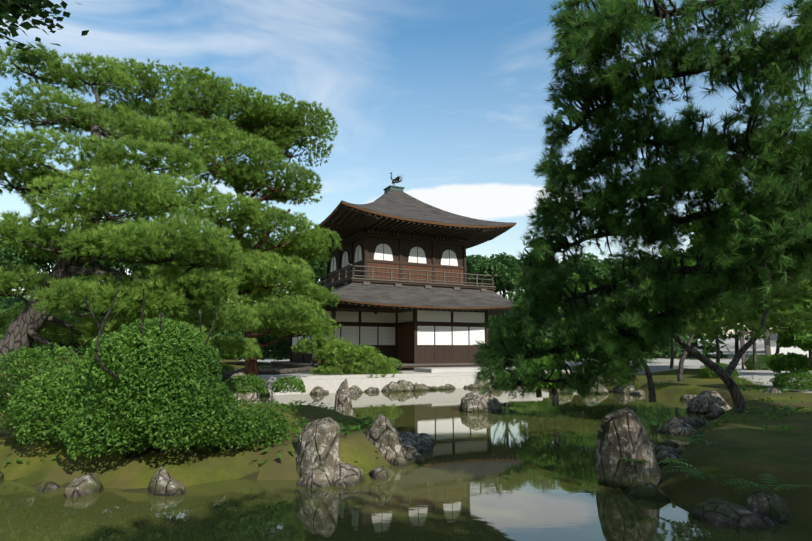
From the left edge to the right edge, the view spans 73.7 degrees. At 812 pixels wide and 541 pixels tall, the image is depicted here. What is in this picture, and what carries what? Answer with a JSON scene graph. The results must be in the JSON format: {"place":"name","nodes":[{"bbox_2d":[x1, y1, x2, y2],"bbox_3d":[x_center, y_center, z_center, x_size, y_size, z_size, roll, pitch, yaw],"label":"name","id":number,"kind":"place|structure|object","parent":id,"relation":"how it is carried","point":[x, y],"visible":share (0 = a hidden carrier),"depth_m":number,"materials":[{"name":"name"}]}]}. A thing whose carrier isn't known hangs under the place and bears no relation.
{"place":"outdoors","nodes":[
{"label":"outdoors","id":0,"kind":"place"},
{"bbox_2d":[224,366,568,395],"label":"terrace","id":1,"kind":"structure","parent":0,"point":[459,377],"depth_m":20.86,"materials":[{"name":"stone"}]},
{"bbox_2d":[219,325,403,381],"bbox_3d":[-3.624,3.320,21.824,7.190,2.594,3.433,0,-8,1],"label":"low pine","id":2,"kind":"object","parent":1,"relation":"on","point":[333,351],"depth_m":21.10,"materials":[{"name":"green plant"}]},
{"bbox_2d":[270,172,528,371],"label":"temple pavilion","id":3,"kind":"structure","parent":1,"relation":"on","point":[397,280],"depth_m":26.67,"materials":[{"name":"brown wood"}]},
{"bbox_2d":[0,387,811,540],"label":"pond water","id":4,"kind":"structure","parent":0,"point":[516,469],"depth_m":5.74,"materials":[{"name":"liquid"}]},
{"bbox_2d":[0,336,811,527],"bbox_3d":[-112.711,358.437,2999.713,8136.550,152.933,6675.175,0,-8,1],"label":"ground","id":5,"kind":"structure","parent":0,"point":[739,449],"depth_m":6.82,"materials":[{"name":"green plant"}]},
{"bbox_2d":[0,0,88,64],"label":"branch","id":6,"kind":"object","parent":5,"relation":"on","point":[13,9],"depth_m":3.80,"materials":[{"name":"green plant"}]},
{"bbox_2d":[0,40,264,381],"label":"pine","id":7,"kind":"object","parent":5,"relation":"on","point":[153,192],"depth_m":9.43,"materials":[{"name":"green plant"}]},
{"bbox_2d":[87,56,342,377],"bbox_3d":[-6.833,-1.648,18.052,9.502,11.100,6.402,0,-8,1],"label":"pine","id":8,"kind":"object","parent":5,"relation":"on","point":[304,290],"depth_m":17.33,"materials":[{"name":"green plant"}]},
{"bbox_2d":[0,372,790,529],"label":"garden rocks","id":9,"kind":"object","parent":5,"relation":"on","point":[622,433],"visible":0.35,"depth_m":6.49,"materials":[{"name":"grey stone"}]},
{"bbox_2d":[0,220,808,361],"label":"trees","id":10,"kind":"object","parent":5,"relation":"on","point":[500,264],"depth_m":42.60,"materials":[{"name":"green plant"}]},
{"bbox_2d":[0,289,811,459],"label":"shrubs","id":11,"kind":"object","parent":5,"relation":"on","point":[90,403],"depth_m":6.65,"materials":[{"name":"green plant"}]},
{"bbox_2d":[4,376,811,484],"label":"ground cover leaves","id":12,"kind":"object","parent":5,"relation":"on","point":[260,404],"visible":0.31,"depth_m":9.85,"materials":[{"name":"green plant"}]},
{"bbox_2d":[208,354,810,490],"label":"ferns","id":13,"kind":"object","parent":5,"relation":"on","point":[695,473],"visible":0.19,"depth_m":5.51,"materials":[{"name":"green plant"}]},
{"bbox_2d":[471,0,811,401],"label":"pine","id":14,"kind":"object","parent":5,"relation":"on","point":[622,68],"depth_m":5.61,"materials":[{"name":"green plant"}]},
{"bbox_2d":[514,206,811,390],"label":"tree","id":15,"kind":"object","parent":5,"relation":"on","point":[788,361],"visible":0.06,"depth_m":16.04,"materials":[{"name":"green plant"}]},
{"bbox_2d":[536,267,811,412],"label":"tree","id":16,"kind":"object","parent":5,"relation":"on","point":[774,316],"depth_m":11.00,"materials":[{"name":"green plant"}]},
{"bbox_2d":[736,330,808,362],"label":"garden wall","id":17,"kind":"structure","parent":5,"relation":"on","point":[770,343],"depth_m":34.81,"materials":[{"name":"white paint"}]},
{"bbox_2d":[0,0,811,335],"label":"sky","id":18,"kind":"structure","parent":0,"point":[446,96],"materials":[{"name":"blue"}]}
]}

